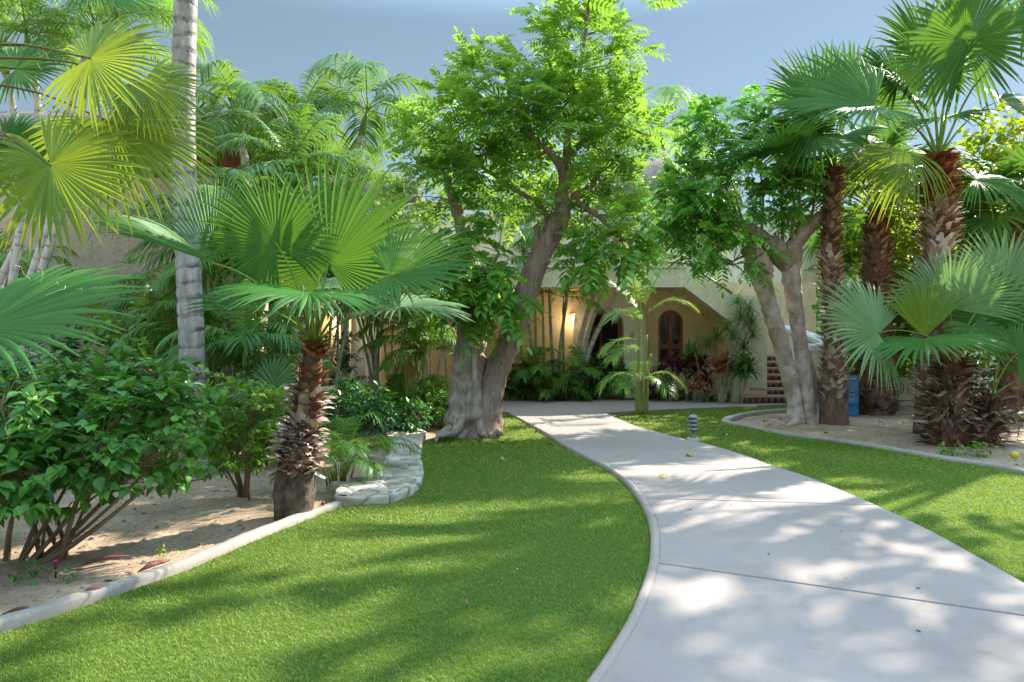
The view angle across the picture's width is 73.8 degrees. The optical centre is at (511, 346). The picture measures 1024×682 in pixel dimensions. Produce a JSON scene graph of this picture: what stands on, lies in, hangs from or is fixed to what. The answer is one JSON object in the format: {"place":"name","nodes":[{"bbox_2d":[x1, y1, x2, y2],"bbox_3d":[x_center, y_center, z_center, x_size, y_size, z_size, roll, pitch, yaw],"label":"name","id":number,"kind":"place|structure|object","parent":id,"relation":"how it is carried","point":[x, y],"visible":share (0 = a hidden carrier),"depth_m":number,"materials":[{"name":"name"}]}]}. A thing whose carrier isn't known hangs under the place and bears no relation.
{"place":"outdoors","nodes":[
{"label":"outdoors","id":0,"kind":"place"},
{"bbox_2d":[0,413,649,681],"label":"lawn","id":1,"kind":"structure","parent":0,"point":[379,615],"depth_m":3.99,"materials":[{"name":"green plant"}]},
{"bbox_2d":[317,170,441,209],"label":"palapa","id":2,"kind":"structure","parent":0,"point":[367,187],"depth_m":21.45,"materials":[{"name":"plant"}]},
{"bbox_2d":[0,406,1023,614],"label":"ground","id":3,"kind":"structure","parent":0,"point":[201,516],"depth_m":6.17,"materials":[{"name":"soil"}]},
{"bbox_2d":[1,606,29,614],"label":"palm husk","id":4,"kind":"object","parent":3,"relation":"on","point":[18,608],"visible":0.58,"depth_m":3.83,"materials":[{"name":"plant"}]},
{"bbox_2d":[0,555,80,585],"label":"weed","id":5,"kind":"object","parent":3,"relation":"on","point":[24,579],"visible":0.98,"depth_m":4.46,"materials":[{"name":"green plant"}]},
{"bbox_2d":[0,345,88,413],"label":"shrub","id":6,"kind":"object","parent":3,"relation":"on","point":[39,357],"visible":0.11,"depth_m":7.92,"materials":[{"name":"green plant"}]},
{"bbox_2d":[0,228,100,373],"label":"areca palm","id":7,"kind":"object","parent":3,"relation":"on","point":[25,262],"visible":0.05,"depth_m":12.32,"materials":[{"name":"plant"}]},
{"bbox_2d":[2,325,141,426],"bbox_3d":[-6.600,0.590,9.524,2.409,1.963,1.277,0,0,12],"label":"shrub","id":8,"kind":"object","parent":3,"relation":"on","point":[72,345],"visible":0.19,"depth_m":9.57,"materials":[{"name":"green plant"}]},
{"bbox_2d":[0,262,149,377],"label":"fan palm","id":9,"kind":"object","parent":3,"relation":"on","point":[32,306],"visible":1,"depth_m":3.10,"materials":[{"name":"green plant"}]},
{"bbox_2d":[0,355,161,486],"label":"shrub","id":10,"kind":"object","parent":3,"relation":"on","point":[52,362],"visible":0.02,"depth_m":7.56,"materials":[{"name":"green plant"}]},
{"bbox_2d":[80,555,128,564],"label":"fallen leaf","id":11,"kind":"object","parent":3,"relation":"on","point":[102,558],"visible":1,"depth_m":4.76,"materials":[{"name":"red plant"}]},
{"bbox_2d":[0,0,217,262],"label":"fan palm","id":12,"kind":"object","parent":3,"relation":"on","point":[76,168],"visible":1,"depth_m":4.31,"materials":[{"name":"green plant"}]},
{"bbox_2d":[0,0,219,370],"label":"cluster palm","id":13,"kind":"object","parent":3,"relation":"on","point":[62,33],"visible":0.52,"depth_m":10.96,"materials":[{"name":"plant"}]},
{"bbox_2d":[0,336,236,562],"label":"shrub","id":14,"kind":"object","parent":3,"relation":"on","point":[122,436],"visible":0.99,"depth_m":4.85,"materials":[{"name":"green plant"}]},
{"bbox_2d":[61,262,176,384],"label":"areca palm","id":15,"kind":"object","parent":3,"relation":"on","point":[93,306],"visible":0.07,"depth_m":12.21,"materials":[{"name":"plant"}]},
{"bbox_2d":[76,257,177,450],"bbox_3d":[-5.605,0.112,10.193,1.819,2.932,1.097,0,0,0],"label":"shrub","id":16,"kind":"object","parent":3,"relation":"on","point":[151,347],"visible":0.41,"depth_m":10.08,"materials":[{"name":"green plant"}]},
{"bbox_2d":[138,560,167,571],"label":"fallen leaf","id":17,"kind":"object","parent":3,"relation":"on","point":[152,564],"visible":1,"depth_m":4.61,"materials":[{"name":"plant"}]},
{"bbox_2d":[99,0,210,480],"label":"coconut palm","id":18,"kind":"object","parent":3,"relation":"on","point":[191,340],"visible":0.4,"depth_m":7.89,"materials":[{"name":"grey plant"}]},
{"bbox_2d":[79,272,236,444],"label":"areca palm","id":19,"kind":"object","parent":3,"relation":"on","point":[144,282],"visible":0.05,"depth_m":11.45,"materials":[{"name":"plant"}]},
{"bbox_2d":[155,543,180,556],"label":"weed","id":20,"kind":"object","parent":3,"relation":"on","point":[177,551],"visible":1,"depth_m":4.94,"materials":[{"name":"green plant"}]},
{"bbox_2d":[0,500,342,632],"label":"kerb","id":21,"kind":"structure","parent":3,"relation":"on","point":[27,616],"depth_m":4.38,"materials":[{"name":"concrete"}]},
{"bbox_2d":[84,585,102,590],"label":"fallen leaf","id":22,"kind":"object","parent":21,"relation":"on","point":[94,587],"visible":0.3,"depth_m":4.12,"materials":[{"name":"plant"}]},
{"bbox_2d":[107,368,235,467],"bbox_3d":[-4.432,0.926,8.648,2.033,1.316,1.192,0,0,0],"label":"shrub","id":23,"kind":"object","parent":3,"relation":"on","point":[173,413],"visible":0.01,"depth_m":8.59,"materials":[{"name":"green plant"}]},
{"bbox_2d":[0,111,345,397],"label":"beige house","id":24,"kind":"structure","parent":3,"relation":"on","point":[113,252],"depth_m":13.80,"materials":[{"name":"paint"}]},
{"bbox_2d":[106,317,259,389],"bbox_3d":[-5.895,0.406,12.300,3.116,2.328,1.401,0,0,0],"label":"shrub","id":25,"kind":"object","parent":3,"relation":"on","point":[211,364],"visible":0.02,"depth_m":12.21,"materials":[{"name":"green plant"}]},
{"bbox_2d":[112,275,288,444],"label":"areca palm","id":26,"kind":"object","parent":3,"relation":"on","point":[210,319],"visible":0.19,"depth_m":9.46,"materials":[{"name":"plant"}]},
{"bbox_2d":[86,153,325,445],"bbox_3d":[-4.460,-0.765,10.676,3.049,4.771,3.594,0,0,0],"label":"areca palm","id":27,"kind":"object","parent":3,"relation":"on","point":[208,273],"visible":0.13,"depth_m":10.04,"materials":[{"name":"plant"}]},
{"bbox_2d":[172,372,291,497],"bbox_3d":[-2.756,0.911,6.807,1.442,1.334,1.231,0,0,0],"label":"shrub","id":28,"kind":"object","parent":3,"relation":"on","point":[235,428],"visible":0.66,"depth_m":6.69,"materials":[{"name":"green plant"}]},
{"bbox_2d":[140,59,333,385],"bbox_3d":[-5.355,-1.987,13.580,3.510,7.077,3.582,0,0,0],"label":"feather palm","id":29,"kind":"object","parent":3,"relation":"on","point":[234,90],"visible":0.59,"depth_m":13.15,"materials":[{"name":"plant"}]},
{"bbox_2d":[154,290,338,467],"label":"areca palm","id":30,"kind":"object","parent":3,"relation":"on","point":[253,338],"visible":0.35,"depth_m":8.67,"materials":[{"name":"plant"}]},
{"bbox_2d":[139,162,369,440],"bbox_3d":[-4.024,-0.661,11.494,3.443,4.654,3.664,0,0,0],"label":"areca palm","id":31,"kind":"object","parent":3,"relation":"on","point":[290,176],"visible":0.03,"depth_m":11.06,"materials":[{"name":"plant"}]},
{"bbox_2d":[243,353,298,460],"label":"fan palm","id":32,"kind":"object","parent":3,"relation":"on","point":[278,376],"visible":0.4,"depth_m":8.30,"materials":[{"name":"green plant"}]},
{"bbox_2d":[223,392,335,447],"bbox_3d":[-3.513,1.036,9.579,1.762,1.051,1.156,0,0,13],"label":"shrub","id":33,"kind":"object","parent":3,"relation":"on","point":[281,412],"visible":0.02,"depth_m":9.48,"materials":[{"name":"green plant"}]},
{"bbox_2d":[81,152,489,520],"bbox_3d":[-1.831,-0.170,5.826,3.123,3.432,2.219,0,0,-38],"label":"fan palm","id":34,"kind":"object","parent":3,"relation":"on","point":[266,240],"visible":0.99,"depth_m":6.02,"materials":[{"name":"green plant"}]},
{"bbox_2d":[201,103,379,413],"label":"areca palm","id":35,"kind":"object","parent":3,"relation":"on","point":[300,157],"visible":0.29,"depth_m":11.56,"materials":[{"name":"plant"}]},
{"bbox_2d":[203,159,413,429],"bbox_3d":[-3.492,-0.738,12.490,3.837,4.900,3.447,0,0,0],"label":"areca palm","id":36,"kind":"object","parent":3,"relation":"on","point":[336,337],"visible":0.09,"depth_m":12.36,"materials":[{"name":"plant"}]},
{"bbox_2d":[261,327,363,392],"bbox_3d":[-4.530,0.430,14.616,2.760,2.286,1.421,0,0,0],"label":"shrub","id":37,"kind":"object","parent":3,"relation":"on","point":[347,356],"visible":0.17,"depth_m":14.49,"materials":[{"name":"green plant"}]},
{"bbox_2d":[241,61,387,366],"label":"feather palm","id":38,"kind":"object","parent":3,"relation":"on","point":[311,95],"visible":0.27,"depth_m":16.03,"materials":[{"name":"plant"}]},
{"bbox_2d":[241,410,421,486],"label":"areca palm","id":39,"kind":"object","parent":3,"relation":"on","point":[337,448],"visible":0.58,"depth_m":7.49,"materials":[{"name":"green plant"}]},
{"bbox_2d":[326,481,343,493],"bbox_3d":[-1.855,1.501,7.198,0.230,0.155,0.165,0,0,0],"label":"rock","id":40,"kind":"object","parent":3,"relation":"on","point":[331,487],"visible":0.59,"depth_m":7.15,"materials":[{"name":"grey stone"}]},
{"bbox_2d":[318,374,401,443],"bbox_3d":[-2.451,1.001,10.630,1.464,1.134,1.196,0,0,0],"label":"shrub","id":41,"kind":"object","parent":3,"relation":"on","point":[363,408],"visible":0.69,"depth_m":10.54,"materials":[{"name":"green plant"}]},
{"bbox_2d":[299,50,440,413],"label":"feather palm","id":42,"kind":"object","parent":3,"relation":"on","point":[356,67],"visible":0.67,"depth_m":15.41,"materials":[{"name":"plant"}]},
{"bbox_2d":[300,258,446,397],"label":"areca palm","id":43,"kind":"object","parent":3,"relation":"on","point":[363,323],"visible":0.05,"depth_m":14.61,"materials":[{"name":"plant"}]},
{"bbox_2d":[283,143,471,424],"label":"areca palm","id":44,"kind":"object","parent":3,"relation":"on","point":[397,380],"visible":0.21,"depth_m":13.31,"materials":[{"name":"plant"}]},
{"bbox_2d":[334,423,425,505],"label":"stone wall","id":45,"kind":"structure","parent":3,"relation":"on","point":[405,477],"depth_m":7.25,"materials":[{"name":"grey stone"}]},
{"bbox_2d":[346,262,458,426],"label":"areca palm","id":46,"kind":"object","parent":3,"relation":"on","point":[423,330],"visible":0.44,"depth_m":12.97,"materials":[{"name":"green plant"}]},
{"bbox_2d":[372,391,432,432],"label":"shrub","id":47,"kind":"object","parent":3,"relation":"on","point":[405,424],"visible":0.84,"depth_m":11.55,"materials":[{"name":"green plant"}]},
{"bbox_2d":[408,380,449,428],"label":"shrub","id":48,"kind":"object","parent":3,"relation":"on","point":[438,415],"visible":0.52,"depth_m":12.65,"materials":[{"name":"green plant"}]},
{"bbox_2d":[398,243,509,403],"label":"areca palm","id":49,"kind":"object","parent":3,"relation":"on","point":[440,354],"visible":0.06,"depth_m":16.82,"materials":[{"name":"plant"}]},
{"bbox_2d":[419,169,524,209],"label":"broadleaf tree","id":50,"kind":"object","parent":3,"relation":"on","point":[467,207],"visible":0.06,"depth_m":21.26,"materials":[{"name":"green plant"}]},
{"bbox_2d":[9,421,1023,612],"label":"leaf litter","id":51,"kind":"object","parent":3,"relation":"on","point":[320,483],"visible":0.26,"depth_m":6.48,"materials":[{"name":"brown plant"}]},
{"bbox_2d":[503,359,547,399],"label":"shrub","id":52,"kind":"object","parent":3,"relation":"on","point":[518,391],"visible":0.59,"depth_m":18.27,"materials":[{"name":"green plant"}]},
{"bbox_2d":[378,0,691,442],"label":"leafy tree","id":53,"kind":"object","parent":3,"relation":"on","point":[477,386],"visible":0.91,"depth_m":11.11,"materials":[{"name":"green plant"}]},
{"bbox_2d":[511,346,567,399],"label":"areca palm","id":54,"kind":"object","parent":3,"relation":"on","point":[522,372],"visible":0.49,"depth_m":18.10,"materials":[{"name":"plant"}]},
{"bbox_2d":[496,211,603,398],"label":"cluster palm","id":55,"kind":"object","parent":3,"relation":"on","point":[520,259],"visible":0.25,"depth_m":18.47,"materials":[{"name":"green plant"}]},
{"bbox_2d":[478,188,629,398],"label":"cluster palm","id":56,"kind":"object","parent":3,"relation":"on","point":[530,234],"visible":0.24,"depth_m":18.39,"materials":[{"name":"plant"}]},
{"bbox_2d":[503,143,610,208],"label":"broadleaf tree","id":57,"kind":"object","parent":3,"relation":"on","point":[555,174],"visible":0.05,"depth_m":21.78,"materials":[{"name":"green plant"}]},
{"bbox_2d":[508,344,607,401],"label":"shrub","id":58,"kind":"object","parent":3,"relation":"on","point":[557,382],"visible":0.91,"depth_m":17.93,"materials":[{"name":"plant"}]},
{"bbox_2d":[320,210,819,401],"bbox_3d":[0.025,-1.185,18.960,18.050,5.570,2.800,0,0,0],"label":"villa","id":59,"kind":"object","parent":3,"relation":"on","point":[669,328],"visible":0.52,"depth_m":19.30,"materials":[{"name":"paint"}]},
{"bbox_2d":[352,316,380,394],"bbox_3d":[-4.125,0.295,19.430,0.850,2.290,0.060,0,0,0],"label":"glass door","id":60,"kind":"structure","parent":59,"relation":"in","point":[362,367],"depth_m":19.42,"materials":[{"name":"white paint"}]},
{"bbox_2d":[656,310,682,365],"bbox_3d":[4.490,-0.229,19.345,0.820,1.577,0.210,0,0,0],"label":"door","id":61,"kind":"structure","parent":59,"relation":"in","point":[670,323],"depth_m":19.38,"materials":[{"name":"brown wood"}]},
{"bbox_2d":[508,412,659,681],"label":"path edge kerb","id":62,"kind":"structure","parent":3,"relation":"on","point":[610,657],"depth_m":4.60,"materials":[{"name":"concrete"}]},
{"bbox_2d":[567,345,634,399],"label":"shrub","id":63,"kind":"object","parent":3,"relation":"on","point":[590,383],"visible":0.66,"depth_m":18.36,"materials":[{"name":"green plant"}]},
{"bbox_2d":[569,175,672,398],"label":"cluster palm","id":64,"kind":"object","parent":3,"relation":"on","point":[587,354],"visible":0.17,"depth_m":18.51,"materials":[{"name":"plant"}]},
{"bbox_2d":[641,365,674,399],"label":"shrub","id":65,"kind":"object","parent":3,"relation":"on","point":[653,396],"visible":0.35,"depth_m":18.45,"materials":[{"name":"green plant"}]},
{"bbox_2d":[598,85,731,209],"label":"feather palm","id":66,"kind":"object","parent":3,"relation":"on","point":[671,93],"visible":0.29,"depth_m":21.43,"materials":[{"name":"plant"}]},
{"bbox_2d":[641,351,690,400],"bbox_3d":[4.096,0.833,17.928,1.385,1.407,0.970,0,0,0],"label":"cordyline","id":67,"kind":"object","parent":3,"relation":"on","point":[674,365],"visible":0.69,"depth_m":17.86,"materials":[{"name":"plant"}]},
{"bbox_2d":[596,158,742,209],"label":"palapa","id":68,"kind":"structure","parent":3,"relation":"on","point":[652,170],"depth_m":25.67,"materials":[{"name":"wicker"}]},
{"bbox_2d":[675,339,704,400],"bbox_3d":[4.687,0.653,18.110,1.040,1.759,0.927,0,0,0],"label":"dracaena","id":69,"kind":"object","parent":3,"relation":"on","point":[687,350],"visible":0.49,"depth_m":18.07,"materials":[{"name":"plant"}]},
{"bbox_2d":[656,385,729,401],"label":"shrub","id":70,"kind":"object","parent":3,"relation":"on","point":[679,392],"visible":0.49,"depth_m":18.22,"materials":[{"name":"green plant"}]},
{"bbox_2d":[686,373,708,401],"bbox_3d":[4.735,1.109,17.544,0.635,0.852,0.502,0,0,0],"label":"croton","id":71,"kind":"object","parent":3,"relation":"on","point":[693,386],"visible":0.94,"depth_m":17.53,"materials":[{"name":"plant"}]},
{"bbox_2d":[680,352,715,400],"bbox_3d":[4.885,0.811,17.958,1.150,1.448,0.778,0,0,30],"label":"cordyline","id":72,"kind":"object","parent":3,"relation":"on","point":[701,361],"visible":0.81,"depth_m":17.87,"materials":[{"name":"plant"}]},
{"bbox_2d":[682,325,735,401],"bbox_3d":[5.120,0.477,17.685,1.548,2.116,0.981,0,0,0],"label":"dracaena","id":73,"kind":"object","parent":3,"relation":"on","point":[715,337],"visible":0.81,"depth_m":17.69,"materials":[{"name":"plant"}]},
{"bbox_2d":[708,352,735,396],"bbox_3d":[5.364,0.834,17.349,0.791,1.395,0.642,0,0,0],"label":"croton","id":74,"kind":"object","parent":3,"relation":"on","point":[717,364],"visible":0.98,"depth_m":17.31,"materials":[{"name":"plant"}]},
{"bbox_2d":[711,291,764,402],"bbox_3d":[5.760,0.038,17.293,1.381,2.993,1.028,0,0,0],"label":"dracaena","id":75,"kind":"object","parent":3,"relation":"on","point":[743,345],"visible":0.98,"depth_m":17.29,"materials":[{"name":"plant"}]},
{"bbox_2d":[728,352,761,402],"bbox_3d":[5.875,0.819,17.267,0.951,1.428,0.932,0,0,0],"label":"dracaena","id":76,"kind":"object","parent":3,"relation":"on","point":[744,365],"visible":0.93,"depth_m":17.18,"materials":[{"name":"plant"}]},
{"bbox_2d":[633,83,864,425],"bbox_3d":[4.702,-1.880,13.708,4.592,7.079,2.663,0,0,0],"label":"tree","id":77,"kind":"object","parent":3,"relation":"on","point":[708,217],"visible":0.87,"depth_m":13.51,"materials":[{"name":"green plant"}]},
{"bbox_2d":[739,355,786,402],"bbox_3d":[7.175,0.644,20.080,2.850,1.812,5.640,0,0,0],"label":"outdoor staircase","id":78,"kind":"structure","parent":3,"relation":"on","point":[775,390],"depth_m":17.62,"materials":[{"name":"tile"}]},
{"bbox_2d":[785,325,823,386],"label":"stair parapet","id":79,"kind":"structure","parent":78,"relation":"on","point":[813,341],"depth_m":17.28,"materials":[{"name":"paint"}]},
{"bbox_2d":[700,35,927,424],"bbox_3d":[5.751,-2.320,13.633,4.434,7.852,3.147,0,0,-24],"label":"fan palm","id":80,"kind":"object","parent":3,"relation":"on","point":[793,134],"visible":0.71,"depth_m":13.30,"materials":[{"name":"green plant"}]},
{"bbox_2d":[801,260,847,335],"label":"broadleaf tree","id":81,"kind":"object","parent":3,"relation":"on","point":[818,303],"visible":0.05,"depth_m":20.31,"materials":[{"name":"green plant"}]},
{"bbox_2d":[846,375,859,415],"bbox_3d":[7.410,1.105,15.200,0.600,0.890,0.600,0,0,0],"label":"plastic drum","id":82,"kind":"object","parent":3,"relation":"on","point":[853,406],"visible":0.34,"depth_m":14.93,"materials":[{"name":"blue plastic"}]},
{"bbox_2d":[845,352,860,375],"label":"shrub","id":83,"kind":"object","parent":3,"relation":"on","point":[852,368],"visible":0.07,"depth_m":17.03,"materials":[{"name":"green plant"}]},
{"bbox_2d":[815,216,921,369],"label":"feather palm","id":84,"kind":"object","parent":3,"relation":"on","point":[849,264],"visible":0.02,"depth_m":19.21,"materials":[{"name":"plant"}]},
{"bbox_2d":[721,408,1023,474],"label":"kerb","id":85,"kind":"structure","parent":3,"relation":"on","point":[729,419],"depth_m":10.42,"materials":[{"name":"concrete"}]},
{"bbox_2d":[811,276,964,385],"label":"broadleaf tree","id":86,"kind":"object","parent":3,"relation":"on","point":[905,366],"visible":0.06,"depth_m":16.99,"materials":[{"name":"green plant"}]},
{"bbox_2d":[772,104,1010,415],"bbox_3d":[8.527,-1.850,15.467,4.884,7.010,4.427,0,0,0],"label":"fan palm","id":87,"kind":"object","parent":3,"relation":"on","point":[876,271],"visible":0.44,"depth_m":15.30,"materials":[{"name":"green plant"}]},
{"bbox_2d":[765,0,1023,434],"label":"fan palm","id":88,"kind":"object","parent":3,"relation":"on","point":[945,44],"visible":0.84,"depth_m":11.23,"materials":[{"name":"green plant"}]},
{"bbox_2d":[803,161,1001,368],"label":"broadleaf tree","id":89,"kind":"object","parent":3,"relation":"on","point":[844,256],"visible":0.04,"depth_m":19.28,"materials":[{"name":"green plant"}]},
{"bbox_2d":[893,376,914,400],"bbox_3d":[9.900,1.155,17.501,1.623,0.790,0.022,0,0,0],"label":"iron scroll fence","id":90,"kind":"object","parent":3,"relation":"on","point":[897,394],"visible":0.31,"depth_m":17.49,"materials":[{"name":"black metal"}]},
{"bbox_2d":[816,245,996,369],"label":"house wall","id":91,"kind":"structure","parent":3,"relation":"on","point":[818,328],"depth_m":23.00,"materials":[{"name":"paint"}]},
{"bbox_2d":[812,226,1023,448],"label":"fan palm","id":92,"kind":"object","parent":3,"relation":"on","point":[982,299],"visible":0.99,"depth_m":10.21,"materials":[{"name":"green plant"}]},
{"bbox_2d":[845,370,996,405],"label":"garden wall","id":93,"kind":"structure","parent":3,"relation":"on","point":[906,381],"depth_m":17.60,"materials":[{"name":"paint"}]},
{"bbox_2d":[843,102,1023,354],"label":"broadleaf tree","id":94,"kind":"object","parent":3,"relation":"on","point":[993,154],"visible":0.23,"depth_m":15.98,"materials":[{"name":"green plant"}]},
{"bbox_2d":[936,441,1001,457],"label":"weed","id":95,"kind":"object","parent":3,"relation":"on","point":[942,451],"visible":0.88,"depth_m":9.50,"materials":[{"name":"green plant"}]},
{"bbox_2d":[917,141,1023,421],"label":"fan palm","id":96,"kind":"object","parent":3,"relation":"on","point":[1013,168],"visible":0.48,"depth_m":13.74,"materials":[{"name":"green plant"}]},
{"bbox_2d":[961,346,998,401],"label":"shrub","id":97,"kind":"object","parent":3,"relation":"on","point":[989,375],"visible":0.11,"depth_m":16.05,"materials":[{"name":"green plant"}]},
{"bbox_2d":[961,201,1008,367],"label":"broadleaf tree","id":98,"kind":"object","parent":3,"relation":"on","point":[982,361],"visible":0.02,"depth_m":19.46,"materials":[{"name":"green plant"}]},
{"bbox_2d":[979,357,999,382],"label":"shrub","id":99,"kind":"object","parent":3,"relation":"on","point":[985,374],"visible":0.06,"depth_m":15.77,"materials":[{"name":"green plant"}]},
{"bbox_2d":[986,347,1023,435],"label":"shrub","id":100,"kind":"object","parent":3,"relation":"on","point":[1020,412],"visible":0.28,"depth_m":11.24,"materials":[{"name":"green plant"}]},
{"bbox_2d":[1009,451,1019,458],"bbox_3d":[6.780,1.469,9.204,0.125,0.102,0.100,0,0,0],"label":"mango","id":101,"kind":"object","parent":3,"relation":"on","point":[1014,454],"visible":1,"depth_m":9.17,"materials":[{"name":"yellow food"}]},
{"bbox_2d":[0,0,1023,218],"label":"sky","id":102,"kind":"structure","parent":0,"point":[714,47],"materials":[{"name":"blue"}]},
{"bbox_2d":[358,399,1023,681],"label":"path","id":103,"kind":"structure","parent":0,"point":[730,599],"depth_m":4.20,"materials":[{"name":"concrete"}]},
{"bbox_2d":[384,364,417,388],"bbox_3d":[-2.750,0.947,16.800,0.858,1.007,0.858,0,0,0],"label":"terracotta urn","id":104,"kind":"object","parent":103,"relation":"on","point":[411,373],"visible":0.23,"depth_m":16.57,"materials":[{"name":"brown ceramic"}]},
{"bbox_2d":[611,406,1023,581],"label":"lawn","id":105,"kind":"structure","parent":0,"point":[929,500],"depth_m":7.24,"materials":[{"name":"green plant"}]},
{"bbox_2d":[594,231,698,413],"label":"areca palm","id":106,"kind":"object","parent":105,"relation":"on","point":[641,407],"visible":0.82,"depth_m":14.95,"materials":[{"name":"green plant"}]},
{"bbox_2d":[687,414,698,441],"bbox_3d":[2.809,1.287,10.588,0.187,0.466,0.184,0,0,0],"label":"garden lamp","id":107,"kind":"object","parent":105,"relation":"on","point":[692,424],"visible":0.95,"depth_m":10.54,"materials":[{"name":"metal"}]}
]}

